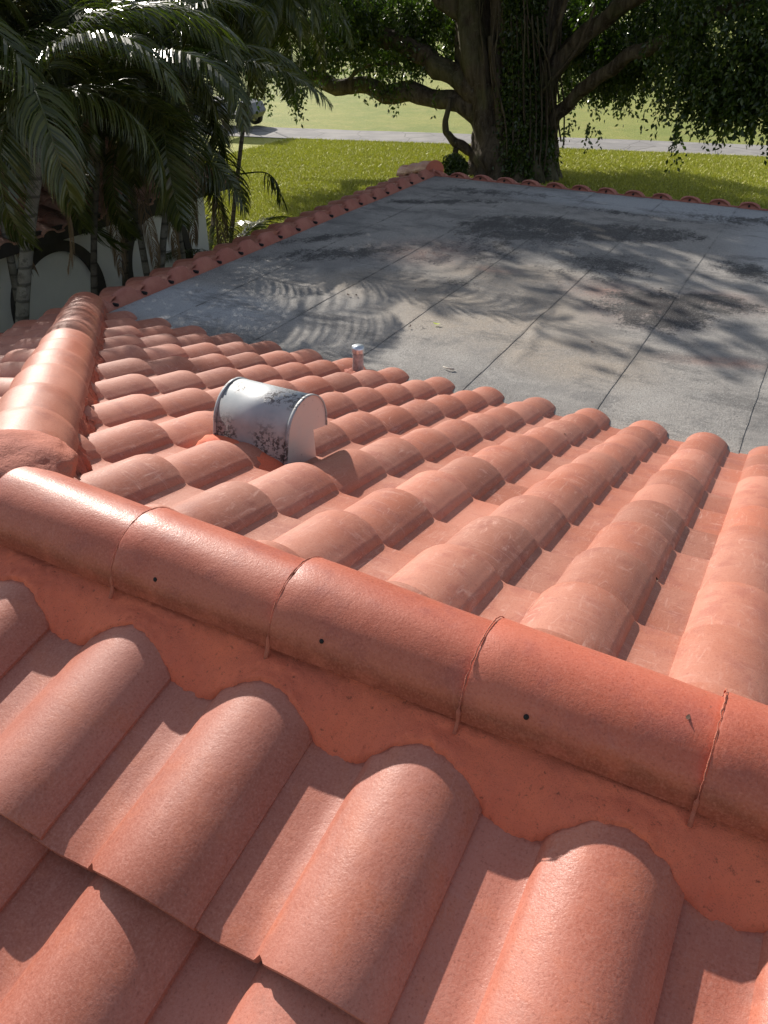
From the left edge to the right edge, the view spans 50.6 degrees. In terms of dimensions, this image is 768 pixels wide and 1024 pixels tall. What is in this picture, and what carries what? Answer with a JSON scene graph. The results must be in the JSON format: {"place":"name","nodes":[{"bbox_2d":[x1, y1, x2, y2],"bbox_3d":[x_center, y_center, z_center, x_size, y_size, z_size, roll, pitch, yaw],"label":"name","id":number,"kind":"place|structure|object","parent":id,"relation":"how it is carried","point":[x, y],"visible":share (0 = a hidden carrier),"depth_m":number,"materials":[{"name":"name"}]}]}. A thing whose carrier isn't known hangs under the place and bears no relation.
{"place":"outdoors","nodes":[
{"label":"outdoors","id":0,"kind":"place"},
{"bbox_2d":[0,160,767,1023],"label":"house","id":1,"kind":"structure","parent":0,"point":[366,656],"depth_m":1.48,"materials":[{"name":"tile"}]},
{"bbox_2d":[1,0,767,156],"bbox_3d":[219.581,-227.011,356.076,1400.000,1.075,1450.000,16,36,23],"label":"ground","id":2,"kind":"structure","parent":0,"point":[351,112],"depth_m":28.51,"materials":[{"name":"green plant"}]},
{"bbox_2d":[186,135,767,250],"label":"lawn","id":3,"kind":"structure","parent":0,"point":[251,142],"depth_m":20.47,"materials":[{"name":"green plant"}]},
{"bbox_2d":[1,6,25,67],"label":"palm tree","id":4,"kind":"object","parent":3,"relation":"on","point":[12,20],"visible":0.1,"depth_m":8.66,"materials":[{"name":"green plant"}]},
{"bbox_2d":[6,0,46,105],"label":"palm tree","id":5,"kind":"object","parent":3,"relation":"on","point":[30,14],"depth_m":10.69,"materials":[{"name":"green plant"}]},
{"bbox_2d":[0,0,59,128],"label":"palm tree","id":6,"kind":"object","parent":3,"relation":"on","point":[26,53],"visible":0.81,"depth_m":6.22,"materials":[{"name":"green plant"}]},
{"bbox_2d":[9,0,72,46],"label":"palm tree","id":7,"kind":"object","parent":3,"relation":"on","point":[53,7],"visible":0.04,"depth_m":8.38,"materials":[{"name":"green plant"}]},
{"bbox_2d":[0,0,88,167],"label":"palm tree","id":8,"kind":"object","parent":3,"relation":"on","point":[68,5],"visible":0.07,"depth_m":7.88,"materials":[{"name":"green plant"}]},
{"bbox_2d":[0,0,127,196],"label":"palm tree","id":9,"kind":"object","parent":3,"relation":"on","point":[2,14],"visible":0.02,"depth_m":8.35,"materials":[{"name":"green plant"}]},
{"bbox_2d":[0,0,164,306],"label":"palm tree","id":10,"kind":"object","parent":3,"relation":"on","point":[12,268],"visible":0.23,"depth_m":7.96,"materials":[{"name":"green plant"}]},
{"bbox_2d":[0,0,211,170],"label":"palm tree","id":11,"kind":"object","parent":3,"relation":"on","point":[23,15],"visible":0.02,"depth_m":10.32,"materials":[{"name":"green plant"}]},
{"bbox_2d":[0,115,237,332],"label":"neighbour house","id":12,"kind":"structure","parent":3,"relation":"on","point":[54,284],"depth_m":9.92,"materials":[{"name":"paint"}]},
{"bbox_2d":[0,0,249,322],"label":"palm tree","id":13,"kind":"object","parent":3,"relation":"on","point":[39,165],"visible":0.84,"depth_m":6.59,"materials":[{"name":"green plant"}]},
{"bbox_2d":[13,0,237,80],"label":"palm tree","id":14,"kind":"object","parent":3,"relation":"on","point":[96,7],"depth_m":10.91,"materials":[{"name":"green plant"}]},
{"bbox_2d":[3,57,263,275],"bbox_3d":[-2.667,-3.393,9.506,2.710,3.470,2.261,-14,36,-21],"label":"palm tree","id":15,"kind":"object","parent":3,"relation":"on","point":[137,232],"visible":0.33,"depth_m":8.70,"materials":[{"name":"green plant"}]},
{"bbox_2d":[0,0,274,294],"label":"palm tree","id":16,"kind":"object","parent":3,"relation":"on","point":[82,221],"visible":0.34,"depth_m":8.07,"materials":[{"name":"green plant"}]},
{"bbox_2d":[36,0,246,285],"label":"palm tree","id":17,"kind":"object","parent":3,"relation":"on","point":[124,150],"visible":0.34,"depth_m":8.19,"materials":[{"name":"green plant"}]},
{"bbox_2d":[80,0,246,258],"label":"palm tree","id":18,"kind":"object","parent":3,"relation":"on","point":[182,251],"visible":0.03,"depth_m":9.60,"materials":[{"name":"green plant"}]},
{"bbox_2d":[12,0,333,267],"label":"palm tree","id":19,"kind":"object","parent":3,"relation":"on","point":[182,204],"visible":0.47,"depth_m":8.20,"materials":[{"name":"green plant"}]},
{"bbox_2d":[157,214,288,262],"bbox_3d":[-2.239,-3.586,12.340,2.570,1.585,2.836,-15,36,-22],"label":"palm seedling","id":20,"kind":"object","parent":3,"relation":"on","point":[258,225],"visible":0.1,"depth_m":12.48,"materials":[{"name":"green plant"}]},
{"bbox_2d":[108,0,346,215],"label":"palm tree","id":21,"kind":"object","parent":3,"relation":"on","point":[272,183],"visible":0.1,"depth_m":10.60,"materials":[{"name":"green plant"}]},
{"bbox_2d":[204,0,352,242],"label":"palm tree","id":22,"kind":"object","parent":3,"relation":"on","point":[301,30],"visible":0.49,"depth_m":11.78,"materials":[{"name":"green plant"}]},
{"bbox_2d":[188,0,372,250],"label":"palm tree","id":23,"kind":"object","parent":3,"relation":"on","point":[262,38],"visible":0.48,"depth_m":11.28,"materials":[{"name":"green plant"}]},
{"bbox_2d":[442,152,469,175],"bbox_3d":[1.676,-8.111,19.195,0.658,0.725,0.759,16,36,23],"label":"bush","id":24,"kind":"object","parent":3,"relation":"on","point":[453,163],"visible":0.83,"depth_m":19.00,"materials":[{"name":"green plant"}]},
{"bbox_2d":[189,0,767,183],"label":"fig tree","id":25,"kind":"object","parent":3,"relation":"on","point":[610,62],"visible":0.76,"depth_m":18.31,"materials":[{"name":"green plant"}]},
{"bbox_2d":[492,0,562,181],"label":"climbing vine","id":26,"kind":"object","parent":25,"relation":"attached to","point":[513,13],"visible":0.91,"depth_m":18.44,"materials":[{"name":"green plant"}]},
{"bbox_2d":[193,125,767,155],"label":"path","id":27,"kind":"structure","parent":0,"point":[575,143],"depth_m":24.58,"materials":[{"name":"concrete"}]},
{"bbox_2d":[188,84,265,126],"bbox_3d":[-5.154,-13.579,26.332,2.318,1.892,1.212,9,34,13],"label":"car","id":28,"kind":"object","parent":27,"relation":"on","point":[257,119],"visible":0.15,"depth_m":26.41,"materials":[{"name":"metal"}]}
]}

